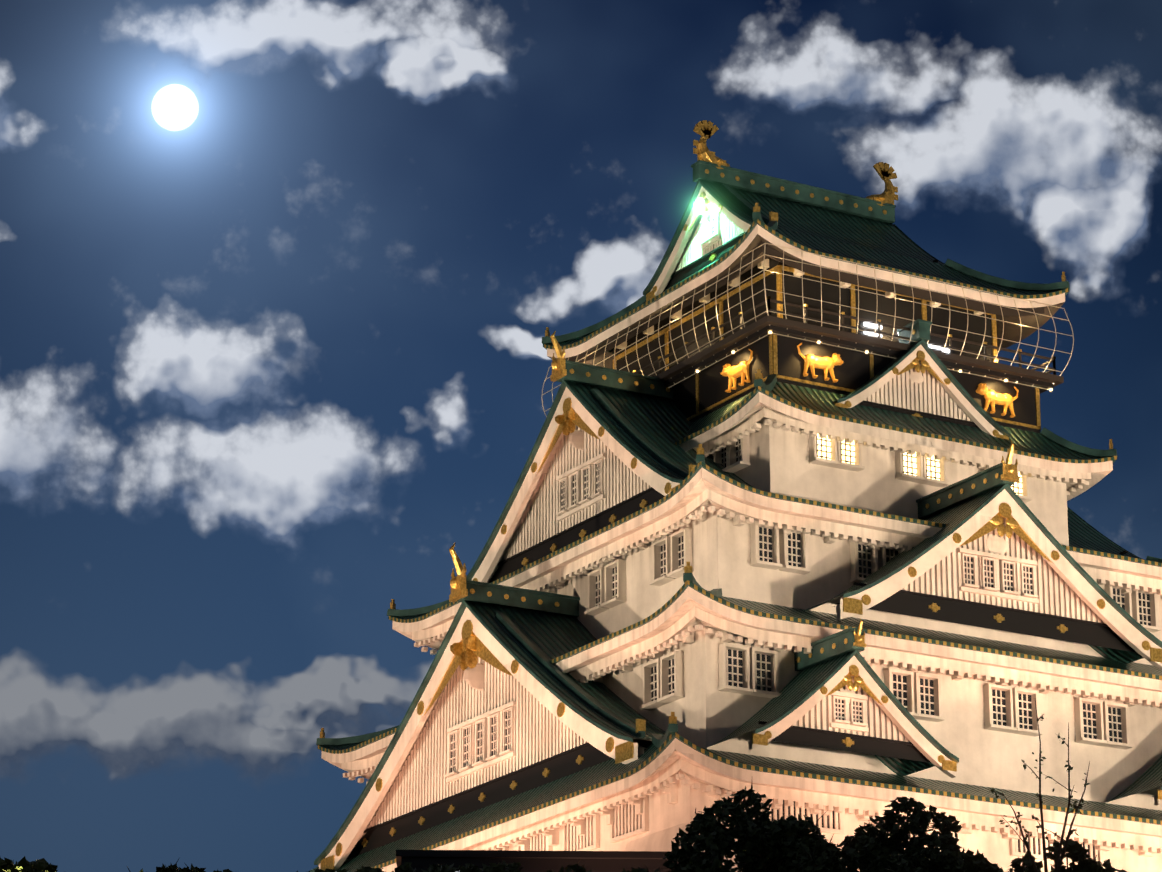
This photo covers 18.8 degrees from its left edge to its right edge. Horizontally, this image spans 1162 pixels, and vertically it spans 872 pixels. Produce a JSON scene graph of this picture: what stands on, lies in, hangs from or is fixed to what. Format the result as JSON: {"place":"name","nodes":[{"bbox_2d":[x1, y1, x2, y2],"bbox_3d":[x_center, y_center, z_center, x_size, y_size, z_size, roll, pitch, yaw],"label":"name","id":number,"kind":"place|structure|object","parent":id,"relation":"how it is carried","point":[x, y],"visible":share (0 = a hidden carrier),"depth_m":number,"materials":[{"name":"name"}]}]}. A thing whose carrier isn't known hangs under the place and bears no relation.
{"place":"outdoors","nodes":[
{"label":"outdoors","id":0,"kind":"place"},
{"bbox_2d":[0,0,1161,871],"label":"sky","id":1,"kind":"structure","parent":0,"point":[282,283],"materials":[{"name":"blue"}]},
{"bbox_2d":[308,120,1161,871],"bbox_3d":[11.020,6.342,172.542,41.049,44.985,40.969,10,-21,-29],"label":"castle","id":2,"kind":"structure","parent":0,"point":[790,522],"depth_m":160.23,"materials":[{"name":"paint"}]},
{"label":"bailey ground","id":3,"kind":"structure","parent":0,"visible":0},
{"bbox_2d":[0,856,41,871],"bbox_3d":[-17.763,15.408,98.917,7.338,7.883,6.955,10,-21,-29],"label":"tree","id":4,"kind":"object","parent":3,"relation":"on","point":[9,865],"visible":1,"depth_m":98.60,"materials":[{"name":"green plant"}]},
{"bbox_2d":[26,858,57,871],"bbox_3d":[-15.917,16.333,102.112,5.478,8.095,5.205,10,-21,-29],"label":"tree","id":5,"kind":"object","parent":3,"relation":"on","point":[43,865],"visible":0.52,"depth_m":102.72,"materials":[{"name":"green plant"}]},
{"bbox_2d":[156,859,191,871],"bbox_3d":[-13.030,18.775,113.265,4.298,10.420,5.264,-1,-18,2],"label":"tree","id":6,"kind":"object","parent":3,"relation":"on","point":[170,868],"visible":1,"depth_m":114.35,"materials":[{"name":"green plant"}]},
{"bbox_2d":[185,863,205,871],"bbox_3d":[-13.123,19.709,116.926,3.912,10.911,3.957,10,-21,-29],"label":"tree","id":7,"kind":"object","parent":3,"relation":"on","point":[194,869],"visible":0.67,"depth_m":118.02,"materials":[{"name":"green plant"}]},
{"bbox_2d":[213,869,231,871],"bbox_3d":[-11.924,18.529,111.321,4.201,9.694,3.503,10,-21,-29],"label":"tree","id":8,"kind":"object","parent":3,"relation":"on","point":[226,870],"visible":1,"depth_m":112.12,"materials":[{"name":"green plant"}]},
{"bbox_2d":[309,867,348,871],"bbox_3d":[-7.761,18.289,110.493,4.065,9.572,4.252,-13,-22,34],"label":"tree","id":9,"kind":"object","parent":3,"relation":"on","point":[329,870],"visible":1,"depth_m":111.74,"materials":[{"name":"green plant"}]},
{"bbox_2d":[356,865,383,871],"bbox_3d":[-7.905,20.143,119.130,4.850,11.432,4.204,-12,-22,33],"label":"tree","id":10,"kind":"object","parent":3,"relation":"on","point":[367,869],"visible":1,"depth_m":120.99,"materials":[{"name":"green plant"}]},
{"bbox_2d":[392,862,415,871],"bbox_3d":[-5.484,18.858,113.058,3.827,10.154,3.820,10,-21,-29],"label":"tree","id":11,"kind":"object","parent":3,"relation":"on","point":[405,867],"visible":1,"depth_m":113.94,"materials":[{"name":"green plant"}]},
{"bbox_2d":[421,863,469,871],"bbox_3d":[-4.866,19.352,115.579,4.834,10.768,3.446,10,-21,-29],"label":"tree","id":12,"kind":"object","parent":3,"relation":"on","point":[440,868],"visible":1,"depth_m":116.60,"materials":[{"name":"green plant"}]},
{"bbox_2d":[457,863,485,871],"bbox_3d":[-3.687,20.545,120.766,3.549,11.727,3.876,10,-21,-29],"label":"tree","id":13,"kind":"object","parent":3,"relation":"on","point":[473,867],"visible":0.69,"depth_m":121.68,"materials":[{"name":"green plant"}]},
{"bbox_2d":[396,850,705,871],"bbox_3d":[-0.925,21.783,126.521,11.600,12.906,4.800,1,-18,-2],"label":"wall","id":14,"kind":"structure","parent":3,"relation":"on","point":[593,861],"depth_m":126.25,"materials":[{"name":"grey"}]},
{"bbox_2d":[546,859,591,871],"bbox_3d":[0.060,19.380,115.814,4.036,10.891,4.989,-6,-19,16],"label":"tree","id":15,"kind":"object","parent":3,"relation":"on","point":[574,868],"visible":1,"depth_m":117.13,"materials":[{"name":"green plant"}]},
{"bbox_2d":[622,867,646,871],"bbox_3d":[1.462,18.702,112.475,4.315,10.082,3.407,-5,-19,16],"label":"tree","id":16,"kind":"object","parent":3,"relation":"on","point":[638,869],"visible":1,"depth_m":114.02,"materials":[{"name":"green plant"}]},
{"bbox_2d":[643,847,711,871],"bbox_3d":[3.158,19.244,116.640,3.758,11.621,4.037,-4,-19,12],"label":"tree","id":17,"kind":"object","parent":3,"relation":"on","point":[671,858],"visible":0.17,"depth_m":118.16,"materials":[{"name":"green plant"}]},
{"bbox_2d":[678,831,739,871],"bbox_3d":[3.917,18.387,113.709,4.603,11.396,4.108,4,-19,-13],"label":"tree","id":18,"kind":"object","parent":3,"relation":"on","point":[713,840],"visible":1,"depth_m":114.97,"materials":[{"name":"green plant"}]},
{"bbox_2d":[667,783,838,871],"bbox_3d":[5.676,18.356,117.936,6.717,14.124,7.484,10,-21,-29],"label":"tree","id":19,"kind":"object","parent":3,"relation":"on","point":[761,844],"visible":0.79,"depth_m":117.97,"materials":[{"name":"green plant"}]},
{"bbox_2d":[778,829,861,871],"bbox_3d":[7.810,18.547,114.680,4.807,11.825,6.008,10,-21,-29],"label":"tree","id":20,"kind":"object","parent":3,"relation":"on","point":[818,859],"visible":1,"depth_m":115.93,"materials":[{"name":"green plant"}]},
{"bbox_2d":[837,834,912,871],"bbox_3d":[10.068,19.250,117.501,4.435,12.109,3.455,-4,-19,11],"label":"tree","id":21,"kind":"object","parent":3,"relation":"on","point":[867,850],"visible":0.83,"depth_m":118.85,"materials":[{"name":"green plant"}]},
{"bbox_2d":[854,796,986,871],"bbox_3d":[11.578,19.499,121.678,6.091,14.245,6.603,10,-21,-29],"label":"tree","id":22,"kind":"object","parent":3,"relation":"on","point":[916,822],"visible":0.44,"depth_m":122.89,"materials":[{"name":"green plant"}]},
{"bbox_2d":[909,832,983,871],"bbox_3d":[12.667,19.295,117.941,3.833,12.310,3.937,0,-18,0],"label":"tree","id":23,"kind":"object","parent":3,"relation":"on","point":[949,858],"visible":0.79,"depth_m":119.57,"materials":[{"name":"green plant"}]},
{"bbox_2d":[965,859,1003,871],"bbox_3d":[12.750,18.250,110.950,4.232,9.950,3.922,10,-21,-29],"label":"tree","id":24,"kind":"object","parent":3,"relation":"on","point":[981,866],"visible":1,"depth_m":112.38,"materials":[{"name":"green plant"}]},
{"bbox_2d":[1007,851,1061,871],"bbox_3d":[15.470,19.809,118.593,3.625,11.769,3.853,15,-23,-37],"label":"tree","id":25,"kind":"object","parent":3,"relation":"on","point":[1025,861],"visible":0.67,"depth_m":120.23,"materials":[{"name":"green plant"}]},
{"bbox_2d":[989,700,1089,871],"bbox_3d":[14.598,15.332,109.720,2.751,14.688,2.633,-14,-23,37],"label":"bare tree","id":26,"kind":"object","parent":3,"relation":"on","point":[1058,864],"visible":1,"depth_m":110.78,"materials":[{"name":"brown plant"}]},
{"bbox_2d":[1023,837,1126,871],"bbox_3d":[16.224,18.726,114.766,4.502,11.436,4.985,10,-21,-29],"label":"tree","id":27,"kind":"object","parent":3,"relation":"on","point":[1076,851],"visible":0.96,"depth_m":116.08,"materials":[{"name":"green plant"}]}
]}

